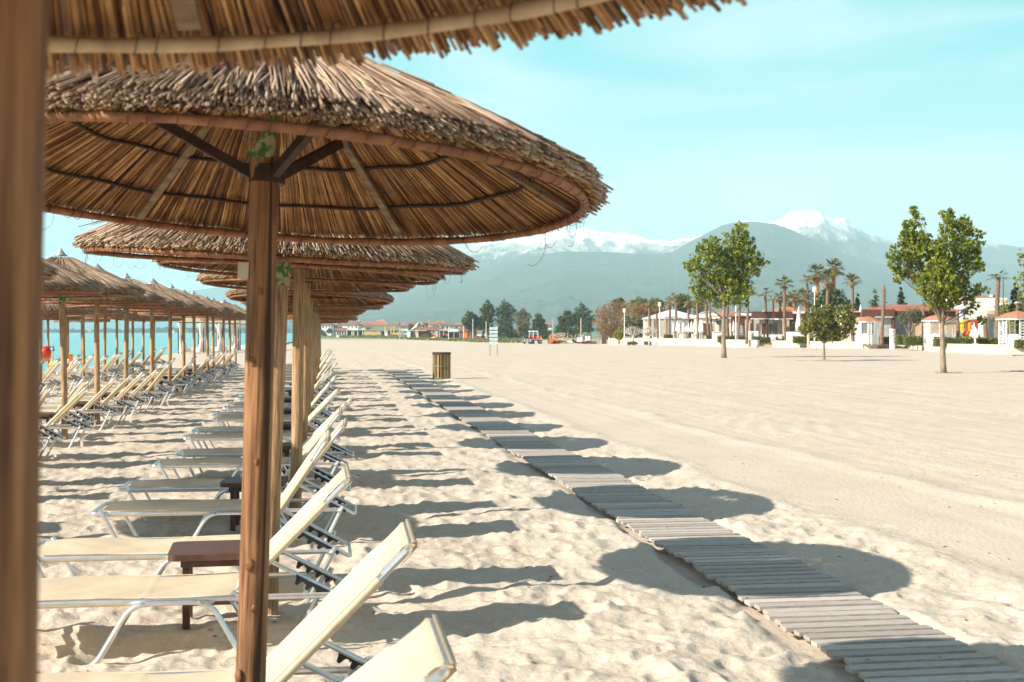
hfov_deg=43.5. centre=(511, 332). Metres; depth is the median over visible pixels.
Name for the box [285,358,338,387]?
sunbed
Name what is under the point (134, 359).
sunbed
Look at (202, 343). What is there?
cabana
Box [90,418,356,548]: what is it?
sunbed
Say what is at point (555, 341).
sand machine
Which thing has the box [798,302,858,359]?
tree
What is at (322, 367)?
sunbed
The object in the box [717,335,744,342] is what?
hedge
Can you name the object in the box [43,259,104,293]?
straw parasol
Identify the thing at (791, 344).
terrace wall
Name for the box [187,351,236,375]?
sunbed
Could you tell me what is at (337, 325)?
village house
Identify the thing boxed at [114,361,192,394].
sunbed
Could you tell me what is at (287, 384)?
sunbed
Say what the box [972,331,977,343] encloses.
information box
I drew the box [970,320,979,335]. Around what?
slide
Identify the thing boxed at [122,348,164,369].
sunbed
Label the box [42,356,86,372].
sunbed
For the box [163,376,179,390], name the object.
side table
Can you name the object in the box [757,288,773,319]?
palm tree
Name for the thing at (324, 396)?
sunbed
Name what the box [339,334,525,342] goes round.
grass
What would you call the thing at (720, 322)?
window
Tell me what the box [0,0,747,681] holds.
straw parasol
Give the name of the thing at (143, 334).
straw parasol
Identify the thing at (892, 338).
poster column
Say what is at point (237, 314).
straw parasol
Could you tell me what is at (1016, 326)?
orange tree
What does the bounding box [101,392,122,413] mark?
side table
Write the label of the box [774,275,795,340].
palm tree
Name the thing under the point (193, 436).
sunbed
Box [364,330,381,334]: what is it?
beach hut
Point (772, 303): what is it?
palm tree
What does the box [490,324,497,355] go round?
signpost
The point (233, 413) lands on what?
sunbed
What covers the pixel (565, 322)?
broadleaf tree
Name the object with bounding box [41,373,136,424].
sunbed
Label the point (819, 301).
evergreen tree
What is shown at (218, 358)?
sunbed
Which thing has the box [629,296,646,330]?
broadleaf tree
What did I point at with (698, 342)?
terrace wall
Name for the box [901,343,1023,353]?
terrace wall
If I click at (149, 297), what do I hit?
straw parasol
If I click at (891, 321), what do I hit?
restaurant
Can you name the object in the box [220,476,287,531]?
side table
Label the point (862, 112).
sky
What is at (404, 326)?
village house
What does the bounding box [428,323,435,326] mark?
village house
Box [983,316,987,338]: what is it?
palm tree
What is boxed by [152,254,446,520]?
straw parasol
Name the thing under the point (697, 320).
palm tree
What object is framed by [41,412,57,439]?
side table
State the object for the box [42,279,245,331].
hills
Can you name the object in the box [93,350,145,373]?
sunbed
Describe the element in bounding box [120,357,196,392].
sunbed
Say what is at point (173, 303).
straw parasol
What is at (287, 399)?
side table
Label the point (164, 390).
sunbed
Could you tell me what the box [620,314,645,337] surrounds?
broadleaf tree
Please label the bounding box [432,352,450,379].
litter bin
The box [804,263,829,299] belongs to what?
palm tree
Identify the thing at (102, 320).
straw parasol
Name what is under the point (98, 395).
sunbed
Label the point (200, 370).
sunbed
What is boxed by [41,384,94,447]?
sunbed
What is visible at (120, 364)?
sunbed
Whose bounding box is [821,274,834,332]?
palm tree
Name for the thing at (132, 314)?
straw parasol
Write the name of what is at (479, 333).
white tent
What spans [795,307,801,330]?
closed parasol
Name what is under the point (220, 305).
straw parasol
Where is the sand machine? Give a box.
[549,334,560,343]
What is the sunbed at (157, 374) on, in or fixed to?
on the ground at (612, 600)
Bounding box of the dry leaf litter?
[74,420,1016,677]
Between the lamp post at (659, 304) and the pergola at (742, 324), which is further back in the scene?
the lamp post at (659, 304)
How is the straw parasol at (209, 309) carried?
on the ground at (612, 600)
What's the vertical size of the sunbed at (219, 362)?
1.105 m
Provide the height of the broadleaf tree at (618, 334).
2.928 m
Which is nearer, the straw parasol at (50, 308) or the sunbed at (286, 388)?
the sunbed at (286, 388)
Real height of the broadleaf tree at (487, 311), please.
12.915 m
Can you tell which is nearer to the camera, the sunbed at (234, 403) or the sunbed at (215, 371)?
the sunbed at (234, 403)
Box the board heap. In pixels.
[577,341,596,343]
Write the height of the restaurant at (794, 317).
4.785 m
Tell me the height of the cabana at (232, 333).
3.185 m
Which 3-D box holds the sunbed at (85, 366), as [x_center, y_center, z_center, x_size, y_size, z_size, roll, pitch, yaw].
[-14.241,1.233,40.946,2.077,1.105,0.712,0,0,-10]
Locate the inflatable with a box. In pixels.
[42,346,51,361]
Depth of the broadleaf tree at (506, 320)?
399.22 m
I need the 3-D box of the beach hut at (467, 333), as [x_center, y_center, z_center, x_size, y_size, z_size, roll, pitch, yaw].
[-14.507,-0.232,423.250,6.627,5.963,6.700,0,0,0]
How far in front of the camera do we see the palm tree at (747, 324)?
145.90 m
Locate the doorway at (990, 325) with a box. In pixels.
[988,318,993,338]
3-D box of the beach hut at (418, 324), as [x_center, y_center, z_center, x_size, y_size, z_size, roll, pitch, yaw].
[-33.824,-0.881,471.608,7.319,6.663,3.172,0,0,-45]
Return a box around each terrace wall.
[608,338,759,346]
[772,340,877,348]
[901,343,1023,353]
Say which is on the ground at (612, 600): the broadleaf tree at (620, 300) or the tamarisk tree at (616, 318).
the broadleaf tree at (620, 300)
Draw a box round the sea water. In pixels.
[42,333,291,371]
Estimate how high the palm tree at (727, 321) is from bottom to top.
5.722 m
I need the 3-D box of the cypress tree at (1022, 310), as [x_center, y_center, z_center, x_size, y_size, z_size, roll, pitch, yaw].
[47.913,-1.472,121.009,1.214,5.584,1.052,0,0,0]
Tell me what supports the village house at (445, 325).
on the ground at (612, 600)
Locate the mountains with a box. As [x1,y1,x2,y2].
[388,209,1023,293]
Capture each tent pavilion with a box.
[642,310,693,338]
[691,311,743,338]
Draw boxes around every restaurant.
[774,307,834,335]
[835,305,960,345]
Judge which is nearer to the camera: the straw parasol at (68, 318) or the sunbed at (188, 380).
the sunbed at (188, 380)
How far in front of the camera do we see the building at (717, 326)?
167.20 m
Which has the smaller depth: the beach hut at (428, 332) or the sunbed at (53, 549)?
the sunbed at (53, 549)
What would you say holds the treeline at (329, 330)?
on the ground at (612, 600)
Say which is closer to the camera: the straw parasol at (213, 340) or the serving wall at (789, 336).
the straw parasol at (213, 340)
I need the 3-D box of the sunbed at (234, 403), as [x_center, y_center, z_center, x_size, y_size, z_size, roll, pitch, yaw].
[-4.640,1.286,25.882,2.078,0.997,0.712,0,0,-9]
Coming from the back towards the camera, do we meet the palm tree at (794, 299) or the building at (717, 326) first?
the building at (717, 326)
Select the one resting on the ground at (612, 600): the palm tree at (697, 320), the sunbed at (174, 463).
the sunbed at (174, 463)
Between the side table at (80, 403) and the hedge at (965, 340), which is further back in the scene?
the hedge at (965, 340)
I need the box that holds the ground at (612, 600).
[38,336,1023,681]
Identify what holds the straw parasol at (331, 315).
on the ground at (612, 600)
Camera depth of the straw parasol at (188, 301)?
30.64 m
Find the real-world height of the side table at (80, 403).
0.447 m
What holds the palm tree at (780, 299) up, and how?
on the terrace paving
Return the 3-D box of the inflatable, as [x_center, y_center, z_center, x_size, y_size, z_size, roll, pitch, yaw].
[-15.955,0.735,43.950,0.400,0.550,0.400,0,0,0]
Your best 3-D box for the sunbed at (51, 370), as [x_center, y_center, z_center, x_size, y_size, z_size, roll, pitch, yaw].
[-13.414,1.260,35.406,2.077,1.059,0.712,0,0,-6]
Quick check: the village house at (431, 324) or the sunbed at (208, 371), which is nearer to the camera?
the sunbed at (208, 371)
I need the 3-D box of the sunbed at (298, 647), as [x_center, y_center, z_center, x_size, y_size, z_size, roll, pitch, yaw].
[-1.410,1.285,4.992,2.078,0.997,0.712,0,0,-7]
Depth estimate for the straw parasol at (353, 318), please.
39.07 m
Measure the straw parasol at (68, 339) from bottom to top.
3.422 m
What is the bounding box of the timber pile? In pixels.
[550,333,564,343]
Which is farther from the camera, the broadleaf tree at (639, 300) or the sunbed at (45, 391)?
the broadleaf tree at (639, 300)
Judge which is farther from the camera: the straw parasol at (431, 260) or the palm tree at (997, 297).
the palm tree at (997, 297)
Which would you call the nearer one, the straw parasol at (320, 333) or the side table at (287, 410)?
the side table at (287, 410)
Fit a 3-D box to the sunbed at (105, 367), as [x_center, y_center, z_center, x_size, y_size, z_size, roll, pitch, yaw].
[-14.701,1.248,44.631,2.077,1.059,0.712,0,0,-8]
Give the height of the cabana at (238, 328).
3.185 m
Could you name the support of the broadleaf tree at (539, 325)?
on the ground at (612, 600)
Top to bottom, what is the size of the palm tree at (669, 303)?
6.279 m
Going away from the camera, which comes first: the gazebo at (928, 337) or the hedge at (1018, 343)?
the hedge at (1018, 343)
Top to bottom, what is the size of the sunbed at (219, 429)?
1.059 m
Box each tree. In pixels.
[461,311,480,338]
[477,317,483,337]
[479,299,497,337]
[494,299,518,338]
[515,307,531,338]
[532,313,547,335]
[555,310,576,340]
[571,302,595,340]
[592,300,638,343]
[611,297,625,315]
[613,328,623,343]
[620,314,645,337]
[623,326,642,341]
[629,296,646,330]
[629,302,671,320]
[640,326,659,345]
[645,298,654,337]
[649,298,665,311]
[650,304,663,337]
[664,296,674,335]
[669,292,681,337]
[674,293,691,314]
[682,220,770,357]
[683,294,694,338]
[691,300,708,314]
[696,303,698,338]
[705,301,709,334]
[708,301,712,338]
[721,302,729,335]
[732,301,745,339]
[743,285,755,343]
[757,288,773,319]
[768,294,778,319]
[773,291,786,319]
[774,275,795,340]
[781,293,799,307]
[788,289,800,309]
[796,287,813,310]
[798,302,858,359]
[799,275,814,335]
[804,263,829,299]
[805,284,848,313]
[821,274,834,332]
[822,257,846,300]
[842,273,861,341]
[854,292,860,310]
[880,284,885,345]
[885,205,990,372]
[896,307,924,346]
[897,287,906,304]
[921,307,924,342]
[955,309,959,337]
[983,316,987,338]
[986,270,1008,343]
[990,301,1010,326]
[999,320,1018,334]
[1009,277,1020,333]
[1012,249,1023,310]
[1019,287,1023,338]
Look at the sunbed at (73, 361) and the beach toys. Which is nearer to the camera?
the sunbed at (73, 361)
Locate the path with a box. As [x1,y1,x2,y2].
[386,370,1023,681]
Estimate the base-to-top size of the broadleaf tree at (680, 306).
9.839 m
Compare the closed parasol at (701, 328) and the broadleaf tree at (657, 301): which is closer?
the closed parasol at (701, 328)
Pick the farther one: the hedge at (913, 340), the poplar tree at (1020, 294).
the hedge at (913, 340)
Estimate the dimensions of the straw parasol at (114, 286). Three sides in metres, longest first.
3.401 x 2.585 x 2.573 m
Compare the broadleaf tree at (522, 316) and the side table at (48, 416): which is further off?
the broadleaf tree at (522, 316)
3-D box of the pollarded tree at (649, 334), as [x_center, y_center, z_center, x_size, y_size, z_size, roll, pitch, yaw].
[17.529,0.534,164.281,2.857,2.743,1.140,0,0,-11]
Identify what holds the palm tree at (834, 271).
on the terrace paving
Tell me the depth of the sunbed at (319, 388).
29.14 m
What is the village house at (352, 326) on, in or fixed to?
on the ground at (612, 600)
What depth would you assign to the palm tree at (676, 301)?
170.88 m
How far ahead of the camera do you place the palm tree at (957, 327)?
119.89 m
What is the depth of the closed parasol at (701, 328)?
163.99 m
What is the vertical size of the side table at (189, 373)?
0.447 m
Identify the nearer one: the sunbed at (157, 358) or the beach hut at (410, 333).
the sunbed at (157, 358)
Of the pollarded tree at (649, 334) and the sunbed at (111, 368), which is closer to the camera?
the sunbed at (111, 368)
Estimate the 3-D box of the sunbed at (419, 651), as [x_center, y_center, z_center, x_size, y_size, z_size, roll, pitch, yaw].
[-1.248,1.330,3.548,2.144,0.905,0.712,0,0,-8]
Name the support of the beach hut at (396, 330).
on the ground at (612, 600)
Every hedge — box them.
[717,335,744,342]
[753,336,783,342]
[793,335,840,343]
[869,336,889,344]
[895,334,907,344]
[903,335,923,346]
[932,336,997,346]
[1014,339,1023,348]
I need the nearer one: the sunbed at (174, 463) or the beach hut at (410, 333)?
the sunbed at (174, 463)
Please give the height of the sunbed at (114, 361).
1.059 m
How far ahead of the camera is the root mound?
75.78 m
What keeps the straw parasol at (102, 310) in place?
on the ground at (612, 600)
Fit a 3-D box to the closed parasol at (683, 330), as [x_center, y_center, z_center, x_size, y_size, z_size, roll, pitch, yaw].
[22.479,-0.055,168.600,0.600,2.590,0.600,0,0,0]
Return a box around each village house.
[321,323,333,335]
[334,323,341,335]
[342,322,361,329]
[362,324,372,329]
[372,321,389,327]
[400,323,408,334]
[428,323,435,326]
[434,321,445,324]
[438,323,454,329]
[454,322,462,328]
[545,322,551,330]
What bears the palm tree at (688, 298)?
on the terrace paving
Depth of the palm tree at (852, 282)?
139.87 m
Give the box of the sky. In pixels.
[44,0,1023,291]
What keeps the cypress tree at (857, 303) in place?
on the terrace paving
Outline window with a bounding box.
[719,321,721,331]
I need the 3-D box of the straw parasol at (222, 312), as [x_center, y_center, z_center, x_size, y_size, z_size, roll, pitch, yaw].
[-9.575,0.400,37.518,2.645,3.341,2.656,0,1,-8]
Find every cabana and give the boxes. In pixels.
[177,318,205,353]
[197,321,225,351]
[215,320,240,350]
[228,320,245,348]
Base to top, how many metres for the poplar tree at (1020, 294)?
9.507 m
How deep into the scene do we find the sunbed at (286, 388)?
32.50 m
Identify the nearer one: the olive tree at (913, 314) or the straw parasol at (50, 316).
the straw parasol at (50, 316)
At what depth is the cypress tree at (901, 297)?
149.78 m
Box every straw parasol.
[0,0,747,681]
[41,304,89,390]
[43,248,145,439]
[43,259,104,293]
[43,263,58,280]
[43,263,166,424]
[43,306,107,353]
[43,315,58,318]
[43,315,80,368]
[44,52,612,681]
[54,318,110,368]
[65,272,186,412]
[67,318,93,367]
[68,309,141,381]
[72,216,478,614]
[81,308,122,375]
[85,314,149,375]
[99,278,205,403]
[108,314,164,373]
[122,283,219,394]
[122,316,172,370]
[136,289,229,389]
[140,318,181,368]
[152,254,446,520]
[156,290,233,385]
[172,296,242,382]
[185,297,245,378]
[191,299,245,373]
[193,270,415,482]
[200,317,245,370]
[216,303,245,362]
[224,286,394,438]
[241,302,385,432]
[287,313,358,372]
[288,309,366,394]
[288,310,363,389]
[288,312,357,334]
[291,320,348,322]
[292,319,349,362]
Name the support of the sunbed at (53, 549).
on the ground at (612, 600)
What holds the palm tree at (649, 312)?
on the terrace paving
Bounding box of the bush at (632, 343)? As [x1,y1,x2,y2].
[627,340,637,344]
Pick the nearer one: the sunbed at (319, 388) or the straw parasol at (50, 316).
the sunbed at (319, 388)
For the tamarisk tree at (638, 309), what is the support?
on the terrace paving
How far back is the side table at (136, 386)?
30.51 m
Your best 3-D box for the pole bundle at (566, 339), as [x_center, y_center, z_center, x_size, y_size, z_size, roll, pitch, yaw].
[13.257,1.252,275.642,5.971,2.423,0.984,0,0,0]
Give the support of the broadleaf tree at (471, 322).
on the ground at (612, 600)
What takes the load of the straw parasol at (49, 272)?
on the ground at (612, 600)
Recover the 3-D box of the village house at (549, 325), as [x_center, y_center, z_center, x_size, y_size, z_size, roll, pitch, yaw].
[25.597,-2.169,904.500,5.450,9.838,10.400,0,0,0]
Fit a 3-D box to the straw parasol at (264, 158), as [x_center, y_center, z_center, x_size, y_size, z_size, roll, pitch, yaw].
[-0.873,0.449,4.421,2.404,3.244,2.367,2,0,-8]
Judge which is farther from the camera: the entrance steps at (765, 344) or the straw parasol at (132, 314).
the entrance steps at (765, 344)
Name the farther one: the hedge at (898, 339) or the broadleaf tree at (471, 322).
the broadleaf tree at (471, 322)
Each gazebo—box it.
[856,316,880,344]
[921,315,955,342]
[996,301,1023,344]
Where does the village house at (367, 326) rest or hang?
on the ground at (612, 600)
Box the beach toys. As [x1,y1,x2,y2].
[49,346,54,373]
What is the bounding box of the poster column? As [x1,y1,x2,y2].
[890,329,894,348]
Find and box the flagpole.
[735,305,735,347]
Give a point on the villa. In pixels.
(987, 307)
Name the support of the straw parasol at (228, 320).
on the ground at (612, 600)
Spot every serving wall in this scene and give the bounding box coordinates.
[713,332,721,338]
[748,331,757,339]
[786,332,803,340]
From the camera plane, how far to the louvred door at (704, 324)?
167.10 m
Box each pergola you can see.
[729,316,750,336]
[741,311,792,336]
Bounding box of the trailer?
[523,339,531,343]
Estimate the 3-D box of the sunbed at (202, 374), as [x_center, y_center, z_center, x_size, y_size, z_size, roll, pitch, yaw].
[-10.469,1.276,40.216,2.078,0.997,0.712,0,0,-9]
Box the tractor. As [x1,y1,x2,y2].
[528,331,541,343]
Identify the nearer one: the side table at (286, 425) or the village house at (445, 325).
the side table at (286, 425)
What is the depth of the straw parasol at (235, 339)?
58.39 m
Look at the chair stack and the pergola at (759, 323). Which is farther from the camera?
the chair stack
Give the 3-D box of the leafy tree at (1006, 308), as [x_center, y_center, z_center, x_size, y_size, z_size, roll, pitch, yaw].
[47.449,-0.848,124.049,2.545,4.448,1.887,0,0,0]
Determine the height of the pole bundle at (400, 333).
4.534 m
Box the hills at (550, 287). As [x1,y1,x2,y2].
[233,221,1023,332]
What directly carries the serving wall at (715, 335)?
on the terrace paving
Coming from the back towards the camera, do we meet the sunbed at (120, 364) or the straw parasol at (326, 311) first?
the sunbed at (120, 364)
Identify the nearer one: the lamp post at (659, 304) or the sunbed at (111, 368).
the sunbed at (111, 368)
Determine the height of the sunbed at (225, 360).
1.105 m
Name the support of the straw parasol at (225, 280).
on the ground at (612, 600)
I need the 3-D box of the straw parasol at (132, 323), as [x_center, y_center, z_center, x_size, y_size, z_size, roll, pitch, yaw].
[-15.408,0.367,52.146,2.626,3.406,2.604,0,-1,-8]
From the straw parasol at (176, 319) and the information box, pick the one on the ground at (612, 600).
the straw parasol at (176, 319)
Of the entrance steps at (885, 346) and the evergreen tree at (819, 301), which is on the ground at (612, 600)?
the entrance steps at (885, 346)
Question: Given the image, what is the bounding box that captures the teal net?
[583,331,598,336]
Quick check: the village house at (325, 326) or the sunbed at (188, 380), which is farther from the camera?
the village house at (325, 326)
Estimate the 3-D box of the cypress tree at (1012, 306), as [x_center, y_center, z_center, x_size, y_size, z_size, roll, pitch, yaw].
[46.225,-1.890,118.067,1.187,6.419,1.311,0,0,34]
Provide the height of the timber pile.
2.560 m
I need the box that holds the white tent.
[477,330,486,335]
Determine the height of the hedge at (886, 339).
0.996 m
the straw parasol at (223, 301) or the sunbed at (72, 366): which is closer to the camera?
the sunbed at (72, 366)
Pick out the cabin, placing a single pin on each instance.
(604, 340)
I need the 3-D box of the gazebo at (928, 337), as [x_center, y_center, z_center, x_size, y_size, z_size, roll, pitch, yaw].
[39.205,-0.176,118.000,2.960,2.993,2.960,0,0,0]
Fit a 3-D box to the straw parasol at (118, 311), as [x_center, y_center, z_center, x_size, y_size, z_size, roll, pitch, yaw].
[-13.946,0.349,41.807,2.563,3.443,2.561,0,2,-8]
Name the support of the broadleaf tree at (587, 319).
on the ground at (612, 600)
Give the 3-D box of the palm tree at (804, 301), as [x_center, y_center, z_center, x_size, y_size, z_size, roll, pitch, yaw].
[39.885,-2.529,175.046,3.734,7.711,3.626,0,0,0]
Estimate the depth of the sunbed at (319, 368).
39.45 m
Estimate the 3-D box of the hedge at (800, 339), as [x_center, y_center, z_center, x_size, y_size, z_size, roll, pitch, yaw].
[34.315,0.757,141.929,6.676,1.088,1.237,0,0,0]
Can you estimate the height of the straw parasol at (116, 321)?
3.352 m
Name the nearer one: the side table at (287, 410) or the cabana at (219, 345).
the side table at (287, 410)
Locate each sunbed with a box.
[38,519,417,681]
[39,429,351,604]
[39,466,351,664]
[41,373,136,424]
[41,375,121,430]
[41,376,96,437]
[41,381,65,455]
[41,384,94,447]
[42,354,93,385]
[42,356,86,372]
[42,356,108,384]
[42,359,60,394]
[43,370,148,415]
[44,354,81,388]
[46,359,82,390]
[56,353,119,381]
[60,368,161,411]
[70,352,123,378]
[74,350,133,376]
[75,353,131,376]
[85,363,174,405]
[88,361,172,404]
[89,350,144,375]
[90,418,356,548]
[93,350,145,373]
[100,358,180,399]
[113,349,156,371]
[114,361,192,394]
[118,407,350,522]
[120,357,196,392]
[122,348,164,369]
[123,347,166,368]
[129,356,198,389]
[143,357,211,386]
[146,355,212,384]
[151,402,348,485]
[165,354,216,383]
[166,353,221,380]
[172,351,224,377]
[173,351,231,378]
[175,397,353,478]
[183,388,340,461]
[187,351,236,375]
[188,350,238,373]
[189,348,238,366]
[191,381,334,447]
[196,348,240,371]
[211,375,341,440]
[212,371,332,425]
[222,370,333,422]
[228,371,333,415]
[235,368,333,400]
[242,362,330,395]
[285,350,325,370]
[285,353,333,376]
[285,354,330,381]
[285,354,336,377]
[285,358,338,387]
[285,359,334,389]
[285,360,330,389]
[285,363,339,401]
[343,614,456,681]
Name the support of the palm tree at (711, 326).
on the terrace paving
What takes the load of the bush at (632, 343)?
on the ground at (612, 600)
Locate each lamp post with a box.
[623,308,625,344]
[658,302,660,345]
[813,286,815,348]
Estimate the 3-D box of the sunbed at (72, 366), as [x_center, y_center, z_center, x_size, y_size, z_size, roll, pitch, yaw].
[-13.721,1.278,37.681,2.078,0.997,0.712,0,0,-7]
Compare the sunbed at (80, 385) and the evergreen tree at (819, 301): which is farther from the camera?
the evergreen tree at (819, 301)
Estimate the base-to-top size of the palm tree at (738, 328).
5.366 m
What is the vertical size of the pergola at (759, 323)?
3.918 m
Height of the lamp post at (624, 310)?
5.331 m
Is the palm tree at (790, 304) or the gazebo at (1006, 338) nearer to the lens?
the gazebo at (1006, 338)
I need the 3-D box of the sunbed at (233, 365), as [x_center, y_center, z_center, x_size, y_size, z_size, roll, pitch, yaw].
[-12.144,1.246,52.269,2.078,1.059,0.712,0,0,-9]
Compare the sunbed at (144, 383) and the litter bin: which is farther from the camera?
the litter bin
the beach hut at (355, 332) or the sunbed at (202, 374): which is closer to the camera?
the sunbed at (202, 374)
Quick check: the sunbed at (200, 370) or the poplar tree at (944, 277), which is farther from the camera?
the poplar tree at (944, 277)
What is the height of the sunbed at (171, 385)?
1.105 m
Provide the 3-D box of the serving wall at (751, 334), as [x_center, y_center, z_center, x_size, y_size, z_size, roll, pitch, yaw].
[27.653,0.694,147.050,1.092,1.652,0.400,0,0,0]
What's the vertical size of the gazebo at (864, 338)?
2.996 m
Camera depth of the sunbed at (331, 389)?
31.32 m
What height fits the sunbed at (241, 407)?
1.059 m
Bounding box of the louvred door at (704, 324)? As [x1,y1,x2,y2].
[702,323,710,334]
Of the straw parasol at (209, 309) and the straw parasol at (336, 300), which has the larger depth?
the straw parasol at (209, 309)
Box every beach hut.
[335,328,348,336]
[346,330,363,334]
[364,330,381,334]
[370,326,403,334]
[407,330,415,337]
[411,321,427,329]
[411,327,441,337]
[458,326,476,337]
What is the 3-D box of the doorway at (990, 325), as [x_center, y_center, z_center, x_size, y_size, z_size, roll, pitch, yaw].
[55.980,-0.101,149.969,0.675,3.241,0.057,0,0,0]
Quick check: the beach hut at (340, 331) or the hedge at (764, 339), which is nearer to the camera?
the hedge at (764, 339)
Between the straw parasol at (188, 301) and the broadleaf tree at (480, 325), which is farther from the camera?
the broadleaf tree at (480, 325)
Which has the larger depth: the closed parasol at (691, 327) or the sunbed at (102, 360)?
the closed parasol at (691, 327)
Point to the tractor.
(532, 334)
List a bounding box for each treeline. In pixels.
[42,326,289,332]
[321,323,477,335]
[459,323,642,339]
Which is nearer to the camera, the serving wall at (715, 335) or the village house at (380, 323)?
the serving wall at (715, 335)
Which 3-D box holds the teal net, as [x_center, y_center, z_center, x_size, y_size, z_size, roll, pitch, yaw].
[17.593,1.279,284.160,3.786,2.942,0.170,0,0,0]
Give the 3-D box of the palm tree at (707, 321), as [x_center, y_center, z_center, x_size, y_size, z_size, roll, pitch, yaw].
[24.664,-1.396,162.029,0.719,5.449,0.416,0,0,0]
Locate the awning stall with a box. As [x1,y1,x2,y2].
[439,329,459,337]
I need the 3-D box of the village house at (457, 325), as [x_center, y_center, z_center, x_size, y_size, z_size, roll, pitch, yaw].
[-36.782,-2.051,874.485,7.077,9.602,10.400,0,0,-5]
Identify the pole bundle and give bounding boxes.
[398,328,404,338]
[563,333,584,343]
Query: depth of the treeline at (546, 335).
438.79 m
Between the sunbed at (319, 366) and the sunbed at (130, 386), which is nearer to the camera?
the sunbed at (130, 386)
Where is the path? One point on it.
(832, 618)
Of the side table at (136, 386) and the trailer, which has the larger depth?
the trailer
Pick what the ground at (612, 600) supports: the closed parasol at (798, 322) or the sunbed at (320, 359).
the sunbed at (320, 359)
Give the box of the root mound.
[794,359,840,361]
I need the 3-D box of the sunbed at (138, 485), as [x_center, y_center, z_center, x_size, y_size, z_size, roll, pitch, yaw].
[-2.539,1.243,11.906,2.078,1.059,0.712,0,0,-8]
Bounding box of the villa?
[946,295,1009,338]
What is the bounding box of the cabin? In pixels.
[601,331,606,343]
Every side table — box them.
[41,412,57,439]
[68,401,93,424]
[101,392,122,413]
[123,385,148,403]
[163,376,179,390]
[168,540,239,628]
[176,372,193,386]
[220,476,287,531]
[282,442,290,473]
[283,422,290,429]
[284,397,291,402]
[284,408,291,413]
[285,389,291,395]
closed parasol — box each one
[682,322,684,338]
[690,321,692,338]
[700,321,703,332]
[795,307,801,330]
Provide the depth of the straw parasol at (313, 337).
21.61 m
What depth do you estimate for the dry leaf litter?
10.41 m
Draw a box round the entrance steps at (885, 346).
[878,344,888,347]
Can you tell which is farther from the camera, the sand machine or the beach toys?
the sand machine
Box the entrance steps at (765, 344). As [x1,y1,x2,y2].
[755,342,774,346]
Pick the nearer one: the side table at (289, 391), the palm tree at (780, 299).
the side table at (289, 391)
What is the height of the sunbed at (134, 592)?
0.997 m
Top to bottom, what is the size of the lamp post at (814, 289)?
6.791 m
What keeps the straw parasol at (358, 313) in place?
on the ground at (612, 600)
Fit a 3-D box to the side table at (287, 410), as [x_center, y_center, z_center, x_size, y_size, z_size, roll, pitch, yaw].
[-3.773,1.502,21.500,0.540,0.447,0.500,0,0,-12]
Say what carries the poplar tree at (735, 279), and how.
on the ground at (612, 600)
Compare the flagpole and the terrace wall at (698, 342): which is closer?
the flagpole
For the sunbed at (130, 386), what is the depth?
26.36 m
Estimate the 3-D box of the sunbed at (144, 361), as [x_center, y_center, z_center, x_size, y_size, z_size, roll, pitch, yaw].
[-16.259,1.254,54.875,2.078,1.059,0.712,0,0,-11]
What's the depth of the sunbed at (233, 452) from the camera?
15.20 m
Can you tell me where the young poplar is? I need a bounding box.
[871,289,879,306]
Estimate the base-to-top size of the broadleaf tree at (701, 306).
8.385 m
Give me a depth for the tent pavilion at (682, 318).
179.02 m
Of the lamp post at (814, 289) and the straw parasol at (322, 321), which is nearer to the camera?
the straw parasol at (322, 321)
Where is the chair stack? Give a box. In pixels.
[593,333,601,343]
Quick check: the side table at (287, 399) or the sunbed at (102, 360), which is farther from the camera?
the sunbed at (102, 360)
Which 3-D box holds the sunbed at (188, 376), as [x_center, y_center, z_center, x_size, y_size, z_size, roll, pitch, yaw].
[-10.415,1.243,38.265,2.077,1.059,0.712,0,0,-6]
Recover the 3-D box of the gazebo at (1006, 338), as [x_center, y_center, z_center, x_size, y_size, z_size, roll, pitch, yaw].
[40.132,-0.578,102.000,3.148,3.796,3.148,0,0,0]
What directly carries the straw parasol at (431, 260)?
on the ground at (612, 600)
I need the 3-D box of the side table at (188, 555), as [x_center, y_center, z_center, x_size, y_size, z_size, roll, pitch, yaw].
[-1.756,1.502,7.647,0.540,0.447,0.500,0,0,-11]
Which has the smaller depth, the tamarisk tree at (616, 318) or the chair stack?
the tamarisk tree at (616, 318)
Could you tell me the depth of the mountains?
6228.07 m
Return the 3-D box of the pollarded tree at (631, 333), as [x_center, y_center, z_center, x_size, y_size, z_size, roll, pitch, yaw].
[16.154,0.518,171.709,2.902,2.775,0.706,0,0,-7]
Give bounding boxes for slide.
[960,320,969,336]
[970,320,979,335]
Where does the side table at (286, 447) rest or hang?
on the ground at (612, 600)
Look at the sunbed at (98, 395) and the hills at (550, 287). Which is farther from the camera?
the hills at (550, 287)
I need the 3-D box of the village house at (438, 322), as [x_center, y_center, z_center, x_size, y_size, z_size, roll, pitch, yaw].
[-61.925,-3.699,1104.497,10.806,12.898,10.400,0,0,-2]
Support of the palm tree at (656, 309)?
on the terrace paving
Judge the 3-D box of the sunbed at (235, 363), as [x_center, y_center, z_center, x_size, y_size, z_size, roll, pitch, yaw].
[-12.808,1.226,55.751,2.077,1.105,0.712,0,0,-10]
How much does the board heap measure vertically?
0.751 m

